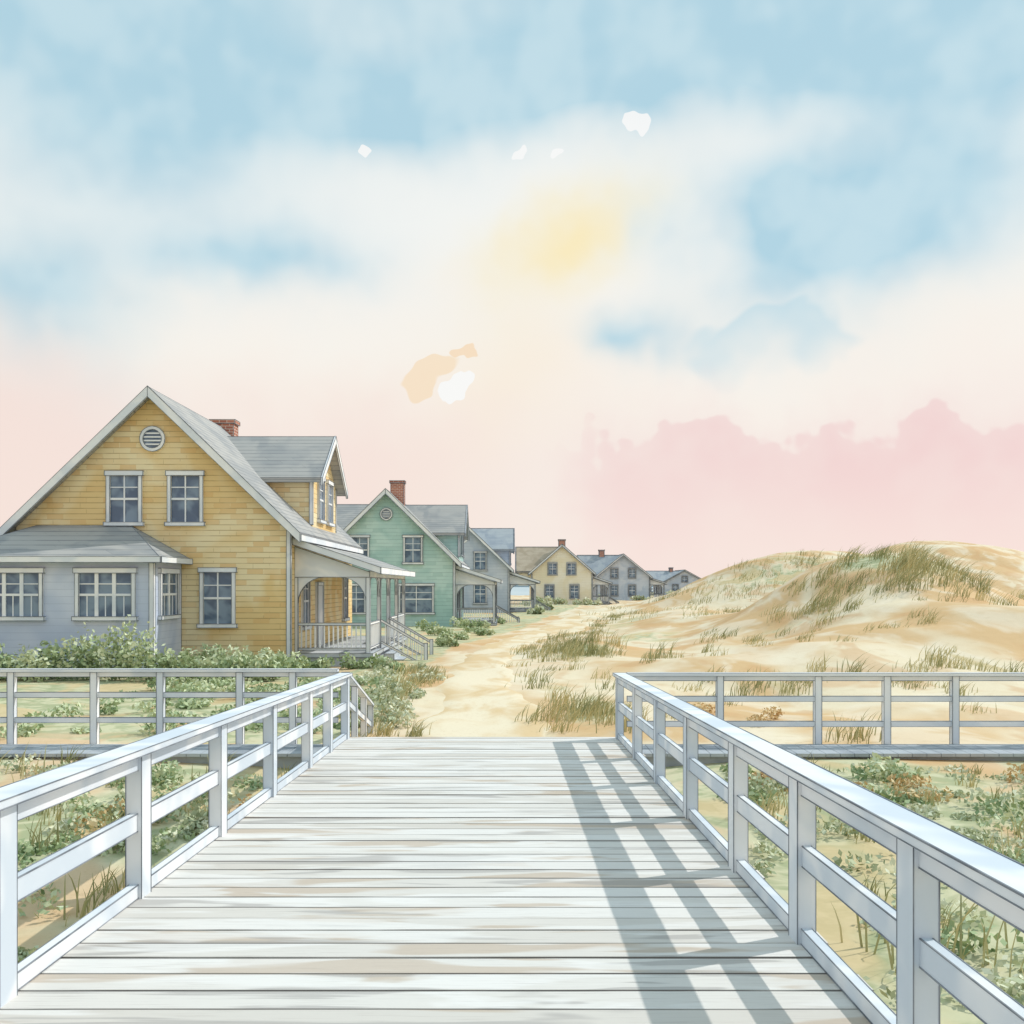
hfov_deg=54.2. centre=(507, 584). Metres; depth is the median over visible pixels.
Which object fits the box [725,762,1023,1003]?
plants
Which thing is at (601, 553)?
chimney
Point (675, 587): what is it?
windows
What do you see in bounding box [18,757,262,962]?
plants
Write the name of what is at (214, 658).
foundation shrub
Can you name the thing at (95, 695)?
wooden fence
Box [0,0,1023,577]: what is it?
sky
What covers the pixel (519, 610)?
porch floor edge lines
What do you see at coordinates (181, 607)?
sunroom walls edge lines
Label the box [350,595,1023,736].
dune grass
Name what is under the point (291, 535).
house trim
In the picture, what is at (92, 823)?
ochre plants
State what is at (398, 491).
chimney
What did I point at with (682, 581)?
house trim
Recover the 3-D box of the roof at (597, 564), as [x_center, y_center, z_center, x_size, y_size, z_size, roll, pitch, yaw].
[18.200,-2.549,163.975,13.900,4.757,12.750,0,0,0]
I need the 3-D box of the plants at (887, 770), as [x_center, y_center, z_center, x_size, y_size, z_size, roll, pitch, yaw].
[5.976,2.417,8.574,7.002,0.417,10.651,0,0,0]
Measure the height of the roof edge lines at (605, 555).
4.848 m
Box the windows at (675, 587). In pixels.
[673,577,686,590]
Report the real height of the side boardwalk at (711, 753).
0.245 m
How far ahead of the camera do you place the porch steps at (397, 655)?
34.07 m
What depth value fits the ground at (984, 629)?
23.53 m
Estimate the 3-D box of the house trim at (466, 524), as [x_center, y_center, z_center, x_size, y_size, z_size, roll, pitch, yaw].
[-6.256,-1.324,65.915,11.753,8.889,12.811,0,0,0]
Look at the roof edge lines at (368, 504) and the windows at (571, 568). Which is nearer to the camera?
the roof edge lines at (368, 504)
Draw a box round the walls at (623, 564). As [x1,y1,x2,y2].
[593,556,648,600]
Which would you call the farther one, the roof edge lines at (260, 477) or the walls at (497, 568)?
the walls at (497, 568)
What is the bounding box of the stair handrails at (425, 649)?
[381,618,432,659]
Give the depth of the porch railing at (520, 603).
90.73 m
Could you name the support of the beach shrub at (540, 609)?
on the ground at (984, 629)
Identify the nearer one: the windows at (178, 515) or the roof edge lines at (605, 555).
the windows at (178, 515)
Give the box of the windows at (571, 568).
[546,564,577,597]
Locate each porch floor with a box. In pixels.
[296,636,405,666]
[462,618,496,624]
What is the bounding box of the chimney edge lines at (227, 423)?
[209,419,239,435]
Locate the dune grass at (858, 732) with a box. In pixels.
[0,710,1023,977]
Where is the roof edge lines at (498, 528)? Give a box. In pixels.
[471,528,513,567]
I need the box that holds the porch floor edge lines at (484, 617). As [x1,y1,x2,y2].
[464,617,497,625]
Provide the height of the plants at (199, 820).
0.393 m
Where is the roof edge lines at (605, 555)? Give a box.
[577,553,651,578]
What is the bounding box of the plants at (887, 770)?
[716,752,1023,957]
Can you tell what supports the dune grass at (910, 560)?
on the ground at (984, 629)
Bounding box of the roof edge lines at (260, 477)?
[0,388,408,570]
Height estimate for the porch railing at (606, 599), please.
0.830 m
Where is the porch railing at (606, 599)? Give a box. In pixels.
[593,597,607,601]
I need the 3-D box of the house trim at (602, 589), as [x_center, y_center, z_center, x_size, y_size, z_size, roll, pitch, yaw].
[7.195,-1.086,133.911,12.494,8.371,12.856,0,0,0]
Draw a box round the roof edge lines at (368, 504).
[337,491,468,566]
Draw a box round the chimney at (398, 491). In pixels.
[390,481,405,505]
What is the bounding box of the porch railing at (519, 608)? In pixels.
[511,608,530,609]
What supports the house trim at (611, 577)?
attached to the walls at (623, 564)
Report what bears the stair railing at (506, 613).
on the ground at (984, 629)
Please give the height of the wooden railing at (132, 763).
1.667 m
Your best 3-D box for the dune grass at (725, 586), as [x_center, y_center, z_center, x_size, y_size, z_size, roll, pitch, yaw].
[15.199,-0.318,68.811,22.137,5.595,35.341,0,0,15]
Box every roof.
[0,389,407,570]
[337,493,467,565]
[472,529,513,552]
[516,547,593,574]
[578,554,621,573]
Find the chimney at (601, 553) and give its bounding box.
[599,551,603,556]
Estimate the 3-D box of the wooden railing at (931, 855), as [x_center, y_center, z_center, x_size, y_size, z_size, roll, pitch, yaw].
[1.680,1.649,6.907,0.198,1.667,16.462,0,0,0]
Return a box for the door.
[319,586,322,644]
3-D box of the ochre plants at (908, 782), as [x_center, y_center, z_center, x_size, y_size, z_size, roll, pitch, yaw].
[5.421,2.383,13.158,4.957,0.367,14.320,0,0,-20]
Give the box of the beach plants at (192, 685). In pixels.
[0,674,385,738]
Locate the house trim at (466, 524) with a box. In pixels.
[343,488,502,626]
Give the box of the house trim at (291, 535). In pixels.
[0,385,414,663]
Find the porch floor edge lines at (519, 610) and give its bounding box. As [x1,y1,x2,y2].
[510,607,530,611]
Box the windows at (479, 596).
[464,540,484,602]
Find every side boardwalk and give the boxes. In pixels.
[0,744,322,768]
[642,744,1023,766]
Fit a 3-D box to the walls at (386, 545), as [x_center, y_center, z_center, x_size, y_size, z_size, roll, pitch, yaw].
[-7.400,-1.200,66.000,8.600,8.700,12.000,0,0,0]
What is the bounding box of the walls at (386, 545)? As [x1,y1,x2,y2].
[347,494,463,626]
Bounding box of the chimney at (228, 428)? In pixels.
[210,420,239,435]
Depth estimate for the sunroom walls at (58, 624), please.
27.60 m
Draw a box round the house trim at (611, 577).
[596,554,666,599]
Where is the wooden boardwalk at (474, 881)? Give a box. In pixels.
[0,737,895,1023]
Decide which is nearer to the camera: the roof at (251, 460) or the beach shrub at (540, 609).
the roof at (251, 460)
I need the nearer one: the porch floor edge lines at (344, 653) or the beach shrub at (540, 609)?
the porch floor edge lines at (344, 653)
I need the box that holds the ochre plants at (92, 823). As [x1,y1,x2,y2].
[74,793,251,839]
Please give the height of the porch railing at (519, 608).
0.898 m
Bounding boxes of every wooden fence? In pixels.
[0,668,338,743]
[626,672,1023,743]
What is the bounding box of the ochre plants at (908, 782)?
[692,702,1023,801]
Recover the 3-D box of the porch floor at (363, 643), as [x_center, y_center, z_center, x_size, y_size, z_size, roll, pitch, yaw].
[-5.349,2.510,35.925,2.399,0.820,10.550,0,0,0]
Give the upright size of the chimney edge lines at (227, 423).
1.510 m
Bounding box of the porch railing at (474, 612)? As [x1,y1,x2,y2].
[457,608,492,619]
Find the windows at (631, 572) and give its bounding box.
[612,569,634,594]
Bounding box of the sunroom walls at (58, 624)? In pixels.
[0,563,180,667]
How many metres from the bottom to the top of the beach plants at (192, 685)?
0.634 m
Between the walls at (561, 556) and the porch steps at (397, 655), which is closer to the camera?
the porch steps at (397, 655)
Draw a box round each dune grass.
[0,710,1023,977]
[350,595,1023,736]
[579,548,844,622]
[694,540,1023,646]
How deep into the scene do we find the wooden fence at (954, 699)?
15.10 m
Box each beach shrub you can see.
[295,616,505,670]
[519,590,674,613]
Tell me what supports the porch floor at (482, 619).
on the ground at (984, 629)
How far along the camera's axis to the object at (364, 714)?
16.69 m
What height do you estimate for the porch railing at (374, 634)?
0.830 m
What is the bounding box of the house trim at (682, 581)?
[660,570,700,595]
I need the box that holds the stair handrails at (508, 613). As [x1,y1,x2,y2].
[496,605,518,622]
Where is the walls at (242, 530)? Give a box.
[16,399,351,660]
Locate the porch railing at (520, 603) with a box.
[511,600,533,607]
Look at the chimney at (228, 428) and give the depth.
37.30 m
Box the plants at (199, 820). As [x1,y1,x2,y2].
[0,753,239,843]
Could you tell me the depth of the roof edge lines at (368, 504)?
65.98 m
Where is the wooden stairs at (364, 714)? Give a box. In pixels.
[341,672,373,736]
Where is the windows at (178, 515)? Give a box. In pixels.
[0,430,345,623]
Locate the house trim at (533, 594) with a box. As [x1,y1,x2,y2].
[469,527,539,611]
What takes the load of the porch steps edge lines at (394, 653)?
on the ground at (984, 629)
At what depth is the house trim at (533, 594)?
90.33 m
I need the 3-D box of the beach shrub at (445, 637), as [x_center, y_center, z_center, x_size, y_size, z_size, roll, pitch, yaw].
[-3.191,2.165,45.984,4.693,0.842,35.050,0,0,3]
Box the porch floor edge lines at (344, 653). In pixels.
[296,636,405,657]
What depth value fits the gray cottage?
232.00 m
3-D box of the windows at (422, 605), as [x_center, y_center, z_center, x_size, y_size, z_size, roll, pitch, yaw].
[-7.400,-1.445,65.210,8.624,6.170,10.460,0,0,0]
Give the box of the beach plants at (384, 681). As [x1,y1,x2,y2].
[297,658,445,732]
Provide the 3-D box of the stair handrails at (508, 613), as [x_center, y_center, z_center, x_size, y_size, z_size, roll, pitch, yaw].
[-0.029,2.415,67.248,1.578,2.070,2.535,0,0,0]
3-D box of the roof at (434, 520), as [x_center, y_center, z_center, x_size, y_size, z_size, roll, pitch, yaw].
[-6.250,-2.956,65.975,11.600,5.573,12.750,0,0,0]
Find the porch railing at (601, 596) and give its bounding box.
[593,595,607,602]
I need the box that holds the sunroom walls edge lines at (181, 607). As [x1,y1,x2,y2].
[181,564,181,657]
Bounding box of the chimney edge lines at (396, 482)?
[389,480,405,491]
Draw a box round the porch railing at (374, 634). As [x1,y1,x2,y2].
[298,614,403,649]
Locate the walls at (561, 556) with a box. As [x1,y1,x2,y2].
[519,547,591,604]
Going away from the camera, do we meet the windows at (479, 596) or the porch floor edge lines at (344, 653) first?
the porch floor edge lines at (344, 653)
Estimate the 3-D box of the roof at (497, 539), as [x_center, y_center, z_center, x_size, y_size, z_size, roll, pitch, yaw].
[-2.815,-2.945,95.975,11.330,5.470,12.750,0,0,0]
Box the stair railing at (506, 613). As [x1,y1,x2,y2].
[496,605,519,622]
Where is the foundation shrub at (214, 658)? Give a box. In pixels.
[0,614,313,682]
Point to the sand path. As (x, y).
(481, 699)
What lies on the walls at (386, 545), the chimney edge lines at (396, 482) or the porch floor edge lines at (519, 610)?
the chimney edge lines at (396, 482)
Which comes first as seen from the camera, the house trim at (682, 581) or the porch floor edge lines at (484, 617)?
the porch floor edge lines at (484, 617)
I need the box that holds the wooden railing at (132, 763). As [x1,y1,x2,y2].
[0,673,352,1007]
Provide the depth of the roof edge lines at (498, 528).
96.47 m
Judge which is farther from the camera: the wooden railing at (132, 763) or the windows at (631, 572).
the windows at (631, 572)
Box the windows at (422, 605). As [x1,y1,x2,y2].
[352,510,431,611]
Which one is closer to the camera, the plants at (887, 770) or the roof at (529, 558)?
the plants at (887, 770)
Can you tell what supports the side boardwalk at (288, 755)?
on the ground at (984, 629)
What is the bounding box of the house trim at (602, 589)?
[515,544,612,604]
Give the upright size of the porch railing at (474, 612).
0.830 m
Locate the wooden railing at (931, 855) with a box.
[613,673,1023,1023]
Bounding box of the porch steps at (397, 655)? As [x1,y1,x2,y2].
[384,649,405,658]
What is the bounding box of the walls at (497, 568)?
[463,531,508,612]
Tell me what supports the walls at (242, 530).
on the ground at (984, 629)
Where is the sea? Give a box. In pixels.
[511,587,652,594]
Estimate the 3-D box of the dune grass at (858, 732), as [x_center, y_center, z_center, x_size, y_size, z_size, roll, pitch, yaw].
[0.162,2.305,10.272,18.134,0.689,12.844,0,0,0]
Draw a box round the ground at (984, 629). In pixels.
[0,541,1023,1023]
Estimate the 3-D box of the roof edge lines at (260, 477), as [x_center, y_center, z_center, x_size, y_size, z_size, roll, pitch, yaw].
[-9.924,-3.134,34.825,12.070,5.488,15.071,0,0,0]
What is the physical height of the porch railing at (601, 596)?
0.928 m
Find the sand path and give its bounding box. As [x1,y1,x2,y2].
[414,604,625,736]
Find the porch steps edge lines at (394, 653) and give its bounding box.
[384,649,410,659]
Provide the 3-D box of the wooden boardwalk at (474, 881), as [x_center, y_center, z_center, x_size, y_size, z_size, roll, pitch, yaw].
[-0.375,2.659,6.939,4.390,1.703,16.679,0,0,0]
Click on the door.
(320, 604)

